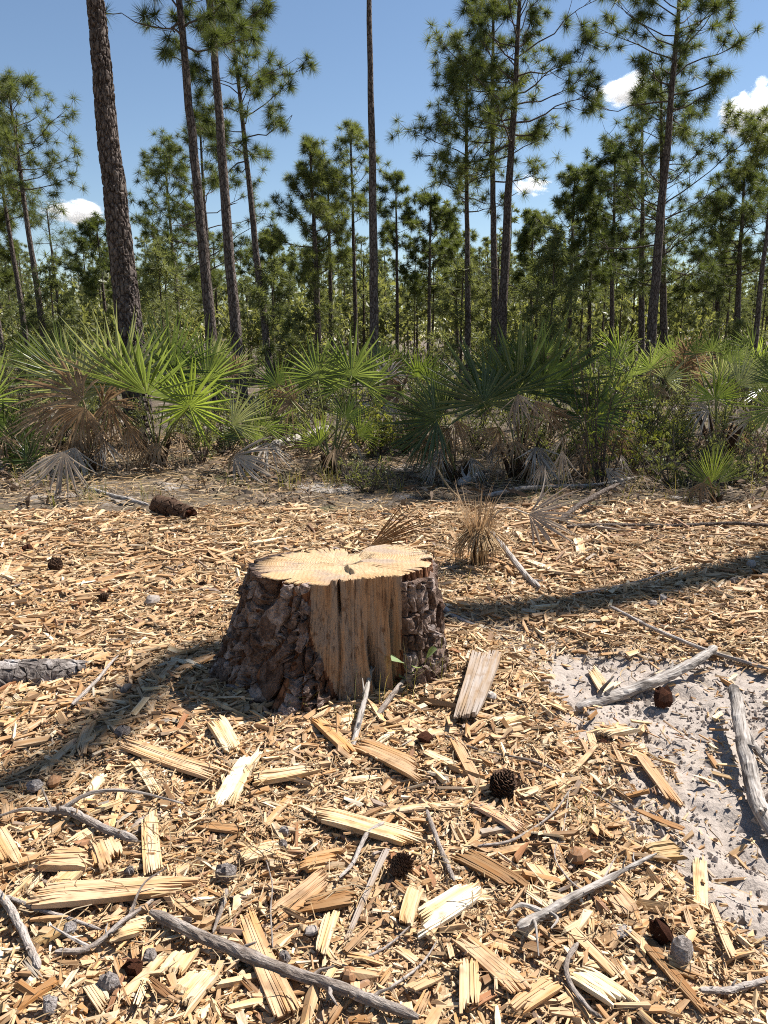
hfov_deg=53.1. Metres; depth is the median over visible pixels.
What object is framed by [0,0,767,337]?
sky
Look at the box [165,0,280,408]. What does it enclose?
pine tree
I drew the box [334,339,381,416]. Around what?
shrub
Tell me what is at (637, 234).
pine tree
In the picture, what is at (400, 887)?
wood chip
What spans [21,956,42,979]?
wood chip
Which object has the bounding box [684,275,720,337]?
pine tree
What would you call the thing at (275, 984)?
wood chip
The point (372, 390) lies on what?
shrub
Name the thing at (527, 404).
shrub
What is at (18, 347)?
saw palmetto
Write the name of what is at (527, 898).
wood chip
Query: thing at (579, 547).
wood chip
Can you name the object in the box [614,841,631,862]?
wood chip
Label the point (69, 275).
pine tree
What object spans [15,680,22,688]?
wood chip
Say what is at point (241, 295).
pine tree
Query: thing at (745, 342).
saw palmetto
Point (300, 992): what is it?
wood chip
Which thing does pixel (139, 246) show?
pine tree
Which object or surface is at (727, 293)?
pine tree
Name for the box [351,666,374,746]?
stump stick
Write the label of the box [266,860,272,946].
bent wire twig
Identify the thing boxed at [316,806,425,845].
wood chip
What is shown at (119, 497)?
fallen branch
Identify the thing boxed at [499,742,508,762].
wood chip
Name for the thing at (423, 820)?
wood chip
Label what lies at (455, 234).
pine tree
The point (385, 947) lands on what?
dark twig
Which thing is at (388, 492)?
grass
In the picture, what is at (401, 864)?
pine cone
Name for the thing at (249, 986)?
wood chip
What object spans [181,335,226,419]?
shrub
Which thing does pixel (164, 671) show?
wood chip
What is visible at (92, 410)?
shrub
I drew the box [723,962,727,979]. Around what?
wood chip
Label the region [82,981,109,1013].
wood chip
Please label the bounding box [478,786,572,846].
slender twig
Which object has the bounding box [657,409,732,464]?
shrub
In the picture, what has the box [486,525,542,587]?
gnarled stick
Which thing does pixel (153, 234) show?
pine tree
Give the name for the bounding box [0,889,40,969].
short stick
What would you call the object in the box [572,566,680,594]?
wiry twig
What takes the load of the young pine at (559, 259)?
on the ground at (718, 826)
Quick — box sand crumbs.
[481,618,767,952]
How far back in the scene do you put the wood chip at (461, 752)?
2.62 m
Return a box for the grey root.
[443,607,478,626]
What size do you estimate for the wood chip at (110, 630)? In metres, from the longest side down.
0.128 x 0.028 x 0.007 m
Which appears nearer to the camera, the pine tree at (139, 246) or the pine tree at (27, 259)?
the pine tree at (27, 259)
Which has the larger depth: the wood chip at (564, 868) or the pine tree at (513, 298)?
the pine tree at (513, 298)
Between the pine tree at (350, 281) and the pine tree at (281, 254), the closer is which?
the pine tree at (350, 281)
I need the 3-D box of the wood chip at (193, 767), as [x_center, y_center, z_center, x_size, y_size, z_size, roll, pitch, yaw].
[-0.732,0.844,2.632,0.465,0.021,0.076,7,10,27]
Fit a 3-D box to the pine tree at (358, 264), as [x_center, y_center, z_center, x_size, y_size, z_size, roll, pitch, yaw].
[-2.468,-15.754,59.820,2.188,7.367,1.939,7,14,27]
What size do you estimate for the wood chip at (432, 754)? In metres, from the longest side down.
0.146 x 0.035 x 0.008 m
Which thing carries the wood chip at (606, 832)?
on the wood mulch
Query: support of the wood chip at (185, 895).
on the wood mulch
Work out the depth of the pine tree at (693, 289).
27.61 m
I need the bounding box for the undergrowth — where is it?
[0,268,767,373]
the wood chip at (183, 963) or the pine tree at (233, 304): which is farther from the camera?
the pine tree at (233, 304)
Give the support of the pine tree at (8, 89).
on the ground at (718, 826)
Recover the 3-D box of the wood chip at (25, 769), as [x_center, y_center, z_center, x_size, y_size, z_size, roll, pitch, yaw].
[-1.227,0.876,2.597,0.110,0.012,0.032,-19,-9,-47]
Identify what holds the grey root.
on the wood mulch
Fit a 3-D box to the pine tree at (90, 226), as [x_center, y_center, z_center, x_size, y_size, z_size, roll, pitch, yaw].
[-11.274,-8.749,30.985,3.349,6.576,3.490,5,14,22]
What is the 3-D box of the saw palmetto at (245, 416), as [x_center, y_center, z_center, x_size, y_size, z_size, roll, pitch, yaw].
[-1.355,-0.762,8.228,0.984,1.303,0.852,0,13,0]
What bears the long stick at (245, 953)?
on the wood mulch
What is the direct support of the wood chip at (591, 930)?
on the wood mulch
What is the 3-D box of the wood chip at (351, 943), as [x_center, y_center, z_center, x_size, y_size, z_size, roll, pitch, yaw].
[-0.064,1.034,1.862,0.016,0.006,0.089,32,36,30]
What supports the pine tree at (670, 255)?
on the ground at (718, 826)
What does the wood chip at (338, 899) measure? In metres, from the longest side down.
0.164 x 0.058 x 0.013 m
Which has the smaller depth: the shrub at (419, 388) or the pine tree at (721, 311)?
the shrub at (419, 388)
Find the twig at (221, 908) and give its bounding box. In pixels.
[212,888,227,933]
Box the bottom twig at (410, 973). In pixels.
[390,941,436,986]
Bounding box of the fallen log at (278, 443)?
[270,425,328,447]
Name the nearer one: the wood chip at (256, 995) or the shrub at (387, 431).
the wood chip at (256, 995)
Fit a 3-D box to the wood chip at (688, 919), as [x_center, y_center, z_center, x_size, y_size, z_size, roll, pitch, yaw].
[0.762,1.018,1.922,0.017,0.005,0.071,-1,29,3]
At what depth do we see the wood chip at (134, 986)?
1.76 m
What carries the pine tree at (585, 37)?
on the ground at (718, 826)
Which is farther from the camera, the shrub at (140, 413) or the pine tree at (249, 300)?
the pine tree at (249, 300)
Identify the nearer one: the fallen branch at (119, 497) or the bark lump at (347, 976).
the bark lump at (347, 976)
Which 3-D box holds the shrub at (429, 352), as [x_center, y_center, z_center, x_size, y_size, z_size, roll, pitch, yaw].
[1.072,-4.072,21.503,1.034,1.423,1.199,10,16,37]
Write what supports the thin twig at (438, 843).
on the wood mulch
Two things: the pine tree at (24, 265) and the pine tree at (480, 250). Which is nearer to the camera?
the pine tree at (480, 250)
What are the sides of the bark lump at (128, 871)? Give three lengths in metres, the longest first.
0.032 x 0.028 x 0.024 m
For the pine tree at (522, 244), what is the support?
on the ground at (718, 826)
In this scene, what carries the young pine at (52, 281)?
on the ground at (718, 826)
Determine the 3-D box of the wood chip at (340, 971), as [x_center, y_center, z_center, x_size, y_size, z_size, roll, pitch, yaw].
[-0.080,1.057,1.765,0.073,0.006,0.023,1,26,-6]
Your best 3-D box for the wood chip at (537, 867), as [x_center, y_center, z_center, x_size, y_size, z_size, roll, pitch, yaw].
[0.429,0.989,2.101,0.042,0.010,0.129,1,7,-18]
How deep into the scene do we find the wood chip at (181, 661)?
3.46 m
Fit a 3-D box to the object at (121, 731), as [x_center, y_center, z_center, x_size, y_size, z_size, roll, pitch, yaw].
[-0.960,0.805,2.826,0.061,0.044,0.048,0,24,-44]
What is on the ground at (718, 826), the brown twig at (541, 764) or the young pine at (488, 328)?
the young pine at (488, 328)
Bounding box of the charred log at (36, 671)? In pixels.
[0,658,89,686]
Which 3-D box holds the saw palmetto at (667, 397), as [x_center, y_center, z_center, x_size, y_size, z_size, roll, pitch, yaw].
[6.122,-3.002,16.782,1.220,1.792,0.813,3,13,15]
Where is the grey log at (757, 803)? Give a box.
[728,684,767,835]
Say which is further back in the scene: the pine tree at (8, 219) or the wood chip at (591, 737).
the pine tree at (8, 219)
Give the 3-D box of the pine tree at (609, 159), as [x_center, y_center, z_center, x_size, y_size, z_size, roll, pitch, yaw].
[7.698,-8.344,25.745,3.308,8.141,2.809,-2,13,0]
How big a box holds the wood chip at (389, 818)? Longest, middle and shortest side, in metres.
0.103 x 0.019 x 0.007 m
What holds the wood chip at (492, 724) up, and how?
on the wood mulch
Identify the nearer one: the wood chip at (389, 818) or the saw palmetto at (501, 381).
the wood chip at (389, 818)
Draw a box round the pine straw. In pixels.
[0,435,767,1023]
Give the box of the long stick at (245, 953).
[149,909,418,1019]
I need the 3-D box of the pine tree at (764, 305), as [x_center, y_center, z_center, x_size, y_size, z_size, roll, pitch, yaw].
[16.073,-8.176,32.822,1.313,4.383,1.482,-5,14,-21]
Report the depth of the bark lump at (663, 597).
4.28 m
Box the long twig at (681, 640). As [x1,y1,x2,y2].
[609,605,767,668]
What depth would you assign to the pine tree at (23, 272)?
54.80 m
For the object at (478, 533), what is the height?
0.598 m
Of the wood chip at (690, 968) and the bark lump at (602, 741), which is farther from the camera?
the bark lump at (602, 741)
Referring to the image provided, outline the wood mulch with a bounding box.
[0,496,767,1023]
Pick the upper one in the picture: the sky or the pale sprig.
the sky
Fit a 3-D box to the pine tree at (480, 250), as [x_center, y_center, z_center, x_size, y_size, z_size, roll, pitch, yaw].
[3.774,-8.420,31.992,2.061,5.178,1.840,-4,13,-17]
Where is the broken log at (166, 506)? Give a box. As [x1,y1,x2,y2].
[149,495,197,518]
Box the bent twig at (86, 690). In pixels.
[71,655,118,704]
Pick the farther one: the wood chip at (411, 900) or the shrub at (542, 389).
the shrub at (542, 389)
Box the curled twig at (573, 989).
[564,942,602,1018]
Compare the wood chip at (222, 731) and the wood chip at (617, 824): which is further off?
the wood chip at (222, 731)
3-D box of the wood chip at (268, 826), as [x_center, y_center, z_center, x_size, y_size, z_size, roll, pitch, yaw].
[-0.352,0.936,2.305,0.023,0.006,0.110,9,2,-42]
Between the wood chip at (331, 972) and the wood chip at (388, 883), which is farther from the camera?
the wood chip at (388, 883)
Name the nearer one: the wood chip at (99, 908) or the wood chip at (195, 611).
the wood chip at (99, 908)
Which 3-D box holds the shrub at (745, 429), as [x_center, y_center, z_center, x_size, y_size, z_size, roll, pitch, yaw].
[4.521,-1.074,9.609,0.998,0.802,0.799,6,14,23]
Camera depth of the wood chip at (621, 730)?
2.88 m
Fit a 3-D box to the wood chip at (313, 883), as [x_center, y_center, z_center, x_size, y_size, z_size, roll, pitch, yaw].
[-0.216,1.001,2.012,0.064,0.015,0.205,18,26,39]
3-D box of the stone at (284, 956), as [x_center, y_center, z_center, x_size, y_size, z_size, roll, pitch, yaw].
[-0.233,1.048,1.813,0.030,0.025,0.037,-7,27,-9]
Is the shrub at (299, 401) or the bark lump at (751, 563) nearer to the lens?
the bark lump at (751, 563)
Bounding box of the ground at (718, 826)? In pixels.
[0,338,767,1023]
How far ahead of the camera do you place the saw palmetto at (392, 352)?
15.64 m
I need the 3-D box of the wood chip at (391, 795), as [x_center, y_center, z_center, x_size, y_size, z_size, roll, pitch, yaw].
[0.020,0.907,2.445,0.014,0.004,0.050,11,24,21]
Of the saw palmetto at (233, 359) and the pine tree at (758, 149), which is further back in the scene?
the pine tree at (758, 149)
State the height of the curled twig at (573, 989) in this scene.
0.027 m
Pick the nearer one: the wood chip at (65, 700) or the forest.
the wood chip at (65, 700)
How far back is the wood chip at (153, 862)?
2.19 m
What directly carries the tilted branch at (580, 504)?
on the wood mulch
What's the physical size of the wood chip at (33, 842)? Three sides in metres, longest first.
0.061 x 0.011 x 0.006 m
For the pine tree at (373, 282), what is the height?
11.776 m
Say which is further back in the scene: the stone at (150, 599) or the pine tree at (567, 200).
the pine tree at (567, 200)
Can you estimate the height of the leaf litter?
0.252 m
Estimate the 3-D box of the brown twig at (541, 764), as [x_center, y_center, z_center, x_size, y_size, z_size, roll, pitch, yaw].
[0.502,0.876,2.620,0.712,0.055,0.055,9,16,36]
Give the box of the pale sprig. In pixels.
[554,793,616,891]
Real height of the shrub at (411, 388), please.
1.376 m
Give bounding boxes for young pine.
[6,306,57,377]
[9,248,82,367]
[62,298,89,355]
[136,234,200,384]
[227,254,303,388]
[291,275,342,363]
[351,301,386,357]
[426,256,499,383]
[476,324,516,375]
[507,217,599,368]
[571,309,593,360]
[573,321,604,365]
[599,295,637,359]
[656,263,712,349]
[656,294,687,349]
[709,317,767,378]
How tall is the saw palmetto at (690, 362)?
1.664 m
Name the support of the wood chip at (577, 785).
on the wood mulch
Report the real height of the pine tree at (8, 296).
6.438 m
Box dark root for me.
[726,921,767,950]
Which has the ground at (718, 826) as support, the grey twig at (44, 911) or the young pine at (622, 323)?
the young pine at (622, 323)
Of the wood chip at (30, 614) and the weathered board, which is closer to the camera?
the weathered board
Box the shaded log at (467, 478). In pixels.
[457,467,501,485]
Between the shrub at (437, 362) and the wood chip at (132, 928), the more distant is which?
the shrub at (437, 362)
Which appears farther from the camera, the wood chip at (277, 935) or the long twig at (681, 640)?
the long twig at (681, 640)
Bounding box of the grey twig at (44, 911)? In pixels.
[7,895,101,929]
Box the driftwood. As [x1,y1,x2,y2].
[575,645,717,712]
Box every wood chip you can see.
[0,559,11,581]
[0,684,12,698]
[0,826,23,865]
[1,803,13,822]
[5,763,36,778]
[13,975,62,1013]
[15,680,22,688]
[15,811,37,815]
[18,611,43,616]
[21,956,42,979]
[26,873,42,893]
[26,876,200,908]
[29,837,39,845]
[30,915,67,921]
[30,924,37,936]
[33,919,66,944]
[38,738,77,775]
[38,847,93,871]
[46,577,75,592]
[46,870,85,885]
[50,817,71,836]
[56,698,73,701]
[58,832,69,842]
[60,647,79,658]
[64,827,96,846]
[74,581,92,591]
[75,717,96,754]
[79,773,107,800]
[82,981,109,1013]
[87,799,121,814]
[91,835,122,872]
[91,850,96,865]
[92,835,110,838]
[94,628,118,633]
[95,904,102,911]
[101,915,125,923]
[106,974,124,1012]
[107,718,132,726]
[108,783,124,826]
[109,915,150,942]
[113,955,126,980]
[113,997,119,1016]
[119,951,166,1001]
[121,737,229,782]
[125,614,164,630]
[129,811,162,834]
[130,759,160,793]
[131,942,139,957]
[133,978,149,1007]
[141,806,162,875]
[146,976,176,1004]
[148,700,156,714]
[148,897,163,907]
[151,654,182,685]
[157,946,201,976]
[159,713,186,721]
[162,934,181,941]
[171,657,186,663]
[174,968,217,1019]
[176,654,214,670]
[180,892,191,900]
[181,724,202,727]
[191,609,199,616]
[193,821,243,833]
[207,715,240,753]
[209,749,262,810]
[216,922,231,934]
[234,910,257,927]
[236,809,245,823]
[239,906,300,1017]
[240,841,279,863]
[241,976,263,1003]
[252,765,319,785]
[252,993,263,997]
[253,903,269,917]
[254,817,272,830]
[257,885,288,891]
[258,797,291,829]
[265,867,327,921]
[267,937,281,950]
[269,927,294,938]
[272,851,293,859]
[287,850,305,852]
[293,743,318,746]
[293,990,306,994]
[294,823,298,846]
[296,886,355,914]
[300,848,342,869]
[306,839,321,850]
[311,717,355,752]
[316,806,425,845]
[316,910,339,955]
[321,947,335,958]
[325,961,338,977]
[325,997,345,1023]
[327,748,335,756]
[333,967,363,977]
[335,761,347,772]
[338,775,382,782]
[341,711,355,734]
[343,795,366,809]
[343,831,353,834]
[343,925,370,952]
[344,848,389,939]
[347,952,383,965]
[350,978,359,999]
[352,739,420,782]
[361,806,384,816]
[367,847,389,850]
[371,801,468,815]
[377,731,394,742]
[379,966,392,984]
[383,812,397,822]
[384,876,394,889]
[386,791,394,802]
[391,880,406,894]
[391,945,418,964]
[399,882,423,927]
[403,973,443,991]
[405,726,456,741]
[405,872,421,885]
[407,818,436,823]
[414,988,430,1017]
[417,882,480,938]
[423,749,457,764]
[425,865,436,887]
[429,928,437,936]
[443,846,462,849]
[447,943,454,958]
[449,738,488,795]
[451,932,531,993]
[452,850,529,888]
[459,957,479,1013]
[462,839,482,849]
[469,801,524,832]
[471,990,496,1010]
[474,817,480,838]
[476,712,494,718]
[477,894,493,900]
[486,713,529,725]
[486,936,510,953]
[488,557,512,565]
[489,719,494,731]
[490,843,532,857]
[494,977,497,989]
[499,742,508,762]
[501,797,508,811]
[501,825,526,834]
[502,956,509,988]
[502,1008,525,1018]
[507,886,525,908]
[509,733,525,737]
[509,975,565,1015]
[512,551,533,556]
[520,769,524,781]
[524,559,550,569]
[525,861,550,889]
[526,884,531,903]
[526,888,556,913]
[531,744,547,761]
[532,692,567,712]
[541,871,571,889]
[542,779,560,790]
[543,890,577,905]
[544,823,563,857]
[545,937,567,946]
[546,583,572,589]
[549,1007,583,1018]
[553,861,573,880]
[556,988,583,1005]
[561,919,621,978]
[563,758,572,765]
[566,824,585,840]
[567,932,573,943]
[569,745,596,772]
[570,779,581,799]
[570,965,640,1007]
[572,538,584,553]
[586,730,604,762]
[587,725,639,738]
[588,665,606,689]
[589,919,594,937]
[591,819,611,838]
[591,894,610,913]
[597,681,620,692]
[607,821,629,827]
[608,886,638,916]
[611,744,630,772]
[613,878,633,896]
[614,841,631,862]
[616,958,634,989]
[624,926,647,945]
[630,562,646,570]
[631,876,649,886]
[634,748,682,806]
[634,808,684,830]
[634,910,643,926]
[639,932,708,1014]
[643,840,687,861]
[647,977,659,984]
[663,952,705,977]
[666,871,685,890]
[674,881,682,897]
[683,906,694,928]
[692,854,707,905]
[709,902,736,958]
[714,947,755,962]
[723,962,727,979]
[726,626,745,637]
[738,970,766,974]
[745,610,762,614]
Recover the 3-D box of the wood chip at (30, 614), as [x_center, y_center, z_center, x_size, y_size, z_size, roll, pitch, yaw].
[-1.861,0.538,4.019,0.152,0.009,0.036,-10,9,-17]
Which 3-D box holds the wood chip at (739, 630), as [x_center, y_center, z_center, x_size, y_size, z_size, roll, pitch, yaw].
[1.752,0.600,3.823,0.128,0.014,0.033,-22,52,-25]
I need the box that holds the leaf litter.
[0,428,767,508]
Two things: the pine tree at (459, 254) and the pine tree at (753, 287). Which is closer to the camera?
the pine tree at (753, 287)
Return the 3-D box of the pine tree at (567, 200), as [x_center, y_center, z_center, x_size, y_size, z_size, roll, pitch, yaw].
[6.682,-8.269,26.804,3.503,7.484,3.457,-1,13,0]
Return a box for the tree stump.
[208,544,449,721]
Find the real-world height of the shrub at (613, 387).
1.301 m
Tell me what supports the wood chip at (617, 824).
on the wood mulch
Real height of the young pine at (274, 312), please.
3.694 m
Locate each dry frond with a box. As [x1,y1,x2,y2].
[17,452,97,498]
[233,436,283,483]
[371,500,440,545]
[491,468,588,546]
[528,465,551,494]
[543,451,587,494]
[606,466,636,489]
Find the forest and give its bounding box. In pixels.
[0,198,767,351]
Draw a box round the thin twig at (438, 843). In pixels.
[426,809,454,881]
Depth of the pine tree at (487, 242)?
36.36 m
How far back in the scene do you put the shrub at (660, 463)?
7.65 m
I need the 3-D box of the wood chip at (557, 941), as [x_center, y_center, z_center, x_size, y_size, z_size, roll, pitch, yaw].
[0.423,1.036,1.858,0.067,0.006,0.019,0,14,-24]
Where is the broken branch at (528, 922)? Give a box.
[509,852,656,955]
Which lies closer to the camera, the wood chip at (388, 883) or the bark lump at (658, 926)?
the bark lump at (658, 926)
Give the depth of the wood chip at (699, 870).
2.12 m
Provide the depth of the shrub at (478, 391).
14.27 m
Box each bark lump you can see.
[22,544,32,551]
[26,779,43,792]
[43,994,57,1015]
[47,774,61,787]
[63,921,76,933]
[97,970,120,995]
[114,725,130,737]
[119,683,131,692]
[121,958,142,977]
[124,865,133,876]
[144,948,156,964]
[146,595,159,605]
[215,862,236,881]
[278,825,288,836]
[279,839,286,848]
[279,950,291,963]
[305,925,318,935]
[341,966,355,983]
[416,731,433,742]
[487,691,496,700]
[568,846,591,864]
[596,739,606,744]
[616,924,631,939]
[649,600,656,605]
[649,917,673,944]
[653,685,672,708]
[658,594,667,600]
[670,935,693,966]
[728,577,738,583]
[746,560,755,567]
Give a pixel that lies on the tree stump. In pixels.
(321, 626)
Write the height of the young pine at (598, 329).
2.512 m
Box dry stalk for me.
[428,453,460,499]
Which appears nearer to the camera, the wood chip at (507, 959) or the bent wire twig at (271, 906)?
the wood chip at (507, 959)
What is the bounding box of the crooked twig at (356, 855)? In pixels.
[339,822,384,877]
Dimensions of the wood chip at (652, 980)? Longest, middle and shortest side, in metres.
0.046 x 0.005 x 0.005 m
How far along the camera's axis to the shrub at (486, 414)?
12.55 m
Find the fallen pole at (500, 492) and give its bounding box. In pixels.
[488,476,644,496]
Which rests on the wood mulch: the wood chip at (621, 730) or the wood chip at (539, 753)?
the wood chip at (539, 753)
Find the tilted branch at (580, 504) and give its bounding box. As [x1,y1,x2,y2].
[558,483,619,521]
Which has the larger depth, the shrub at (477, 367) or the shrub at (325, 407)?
the shrub at (477, 367)
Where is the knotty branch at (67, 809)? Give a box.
[0,788,182,841]
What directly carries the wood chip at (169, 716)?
on the wood mulch
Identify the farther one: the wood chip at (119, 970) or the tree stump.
the tree stump
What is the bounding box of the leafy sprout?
[391,646,436,681]
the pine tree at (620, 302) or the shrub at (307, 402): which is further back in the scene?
the pine tree at (620, 302)
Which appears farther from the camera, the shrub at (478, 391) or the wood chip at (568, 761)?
the shrub at (478, 391)
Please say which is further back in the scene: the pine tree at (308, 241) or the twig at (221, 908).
the pine tree at (308, 241)
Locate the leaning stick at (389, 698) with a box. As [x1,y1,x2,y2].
[375,678,405,718]
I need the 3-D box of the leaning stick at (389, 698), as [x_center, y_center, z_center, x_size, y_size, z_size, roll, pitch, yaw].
[0.090,0.691,3.186,0.028,0.074,0.602,6,14,24]
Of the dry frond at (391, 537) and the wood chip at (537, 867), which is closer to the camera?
the wood chip at (537, 867)
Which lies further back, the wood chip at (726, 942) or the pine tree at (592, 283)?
the pine tree at (592, 283)
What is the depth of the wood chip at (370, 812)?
2.37 m
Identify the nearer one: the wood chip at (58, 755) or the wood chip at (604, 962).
the wood chip at (604, 962)
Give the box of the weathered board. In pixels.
[453,650,501,718]
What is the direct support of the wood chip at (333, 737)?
on the wood mulch
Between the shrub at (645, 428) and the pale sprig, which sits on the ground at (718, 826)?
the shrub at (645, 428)
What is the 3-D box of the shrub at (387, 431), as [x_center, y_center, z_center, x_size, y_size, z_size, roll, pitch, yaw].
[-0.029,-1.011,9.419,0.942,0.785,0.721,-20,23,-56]
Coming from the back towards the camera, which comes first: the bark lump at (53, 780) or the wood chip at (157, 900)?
the bark lump at (53, 780)
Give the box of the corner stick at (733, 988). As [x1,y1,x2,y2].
[699,976,767,994]
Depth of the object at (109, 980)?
1.71 m
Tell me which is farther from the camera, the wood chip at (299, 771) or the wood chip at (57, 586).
the wood chip at (57, 586)
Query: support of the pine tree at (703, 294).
on the ground at (718, 826)
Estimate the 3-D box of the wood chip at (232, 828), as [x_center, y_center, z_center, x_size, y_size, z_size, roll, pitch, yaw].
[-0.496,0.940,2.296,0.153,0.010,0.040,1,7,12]
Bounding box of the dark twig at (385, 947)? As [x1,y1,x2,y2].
[367,926,409,956]
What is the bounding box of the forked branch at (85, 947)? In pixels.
[50,867,166,954]
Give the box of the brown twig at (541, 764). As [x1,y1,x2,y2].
[444,734,630,815]
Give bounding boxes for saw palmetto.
[0,320,151,477]
[0,329,69,409]
[0,345,60,469]
[28,300,258,472]
[200,332,256,413]
[215,382,301,480]
[244,324,407,476]
[364,337,417,409]
[365,347,460,454]
[372,369,502,485]
[419,305,621,485]
[524,336,559,397]
[546,365,649,481]
[580,324,665,421]
[609,332,694,444]
[638,329,719,425]
[641,333,685,402]
[670,442,755,506]
[679,323,767,463]
[690,340,767,427]
[726,323,767,409]
[726,339,767,477]
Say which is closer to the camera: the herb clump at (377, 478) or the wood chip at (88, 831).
the wood chip at (88, 831)
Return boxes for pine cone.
[48,557,62,570]
[98,592,108,600]
[389,851,414,877]
[489,768,516,797]
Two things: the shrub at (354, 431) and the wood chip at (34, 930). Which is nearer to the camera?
the wood chip at (34, 930)
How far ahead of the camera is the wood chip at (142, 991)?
1.70 m
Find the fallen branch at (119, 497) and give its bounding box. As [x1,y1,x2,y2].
[84,487,148,505]
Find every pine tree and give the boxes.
[0,65,90,351]
[0,120,43,366]
[0,206,22,381]
[0,249,23,328]
[0,258,27,332]
[0,282,13,317]
[3,241,41,305]
[4,258,26,330]
[10,248,41,301]
[17,196,76,343]
[48,208,137,347]
[60,250,87,354]
[63,245,103,360]
[76,275,113,348]
[86,0,155,446]
[106,0,268,412]
[127,141,202,355]
[132,106,276,309]
[134,232,154,334]
[140,236,190,365]
[146,291,164,332]
[155,0,320,395]
[163,261,187,319]
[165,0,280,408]
[181,242,201,350]
[183,287,222,361]
[191,230,237,338]
[210,247,247,303]
[213,281,224,329]
[226,275,258,360]
[236,223,300,364]
[237,268,271,367]
[238,293,259,361]
[262,133,351,356]
[270,281,305,358]
[275,245,291,284]
[298,164,357,365]
[298,236,327,338]
[321,296,339,336]
[323,117,386,356]
[326,267,359,363]
[332,247,364,357]
[336,252,394,362]
[341,232,379,298]
[343,262,360,295]
[364,269,395,344]
[366,0,378,401]
[368,251,393,301]
[376,159,429,373]
[378,247,400,345]
[384,43,534,389]
[386,270,417,355]
[389,191,469,361]
[399,293,426,361]
[400,281,417,357]
[401,251,427,339]
[402,271,436,356]
[411,0,567,362]
[416,251,458,353]
[427,220,485,367]
[429,0,606,367]
[438,250,464,333]
[457,245,498,368]
[464,292,489,355]
[472,236,500,351]
[480,233,517,297]
[499,254,521,303]
[507,281,527,328]
[508,246,560,341]
[510,206,559,322]
[523,275,549,320]
[527,162,621,357]
[559,280,605,352]
[561,137,656,368]
[564,160,621,369]
[570,62,762,389]
[578,255,607,309]
[581,0,765,391]
[587,247,619,365]
[595,262,630,326]
[596,104,707,383]
[605,277,634,347]
[614,244,652,362]
[632,247,670,296]
[646,232,682,348]
[670,155,767,353]
[674,190,757,365]
[676,273,702,337]
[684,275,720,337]
[693,235,747,364]
[702,286,724,364]
[704,239,759,331]
[704,251,744,328]
[707,276,752,337]
[708,95,767,389]
[720,292,743,335]
[733,290,749,318]
[740,267,767,350]
[743,269,767,342]
[743,291,766,337]
[745,284,767,313]
[748,248,767,349]
[761,296,767,326]
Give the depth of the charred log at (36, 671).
3.27 m
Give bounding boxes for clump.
[337,446,395,492]
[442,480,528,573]
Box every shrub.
[0,350,18,377]
[0,357,49,417]
[0,362,20,398]
[0,373,47,438]
[0,403,42,446]
[5,342,49,390]
[16,405,80,451]
[39,372,67,404]
[51,392,114,442]
[71,374,122,430]
[74,392,104,407]
[107,394,146,447]
[153,393,211,444]
[172,385,260,453]
[174,401,220,462]
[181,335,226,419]
[225,395,295,451]
[244,349,259,378]
[259,377,298,411]
[262,389,312,437]
[266,377,324,431]
[275,353,293,372]
[278,403,346,455]
[282,321,332,392]
[289,352,319,397]
[292,375,349,419]
[297,340,346,405]
[309,394,384,448]
[322,380,361,409]
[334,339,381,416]
[347,398,408,457]
[353,347,390,416]
[361,410,424,452]
[369,365,402,410]
[386,363,437,432]
[398,386,455,439]
[399,369,446,396]
[405,335,471,418]
[405,343,445,382]
[405,343,448,415]
[405,353,443,387]
[427,321,459,367]
[448,406,506,450]
[449,369,464,404]
[466,355,500,427]
[468,366,498,414]
[469,356,491,389]
[492,382,550,419]
[492,397,571,448]
[494,383,557,442]
[512,352,557,407]
[530,416,598,461]
[554,323,649,449]
[557,351,591,388]
[560,348,638,487]
[570,374,646,426]
[575,347,595,362]
[577,354,640,433]
[587,399,662,452]
[604,407,671,472]
[606,349,657,414]
[612,368,701,445]
[630,422,724,489]
[638,410,701,460]
[653,374,675,397]
[656,386,713,435]
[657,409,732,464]
[663,379,706,410]
[681,362,714,390]
[686,337,717,394]
[688,386,753,426]
[707,357,750,403]
[707,398,767,453]
[709,429,767,484]
[722,373,767,414]
[736,383,767,437]
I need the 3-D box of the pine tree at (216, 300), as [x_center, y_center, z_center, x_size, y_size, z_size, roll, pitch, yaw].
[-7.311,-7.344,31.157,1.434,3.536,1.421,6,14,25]
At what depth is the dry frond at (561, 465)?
7.25 m
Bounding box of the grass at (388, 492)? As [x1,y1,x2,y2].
[6,404,765,825]
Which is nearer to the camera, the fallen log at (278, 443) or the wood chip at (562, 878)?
the wood chip at (562, 878)
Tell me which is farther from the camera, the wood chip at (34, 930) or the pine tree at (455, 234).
the pine tree at (455, 234)
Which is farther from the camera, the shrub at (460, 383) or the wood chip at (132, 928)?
the shrub at (460, 383)
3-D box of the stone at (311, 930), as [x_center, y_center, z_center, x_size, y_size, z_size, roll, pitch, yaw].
[-0.178,1.024,1.884,0.036,0.016,0.031,-9,2,-19]
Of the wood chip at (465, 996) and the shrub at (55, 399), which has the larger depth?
the shrub at (55, 399)
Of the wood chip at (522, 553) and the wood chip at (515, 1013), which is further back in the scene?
the wood chip at (522, 553)
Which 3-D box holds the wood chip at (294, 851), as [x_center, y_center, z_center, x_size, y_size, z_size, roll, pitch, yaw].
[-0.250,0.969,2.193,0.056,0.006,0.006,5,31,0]
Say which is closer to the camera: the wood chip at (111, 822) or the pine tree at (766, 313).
the wood chip at (111, 822)
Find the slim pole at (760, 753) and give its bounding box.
[748,726,767,766]

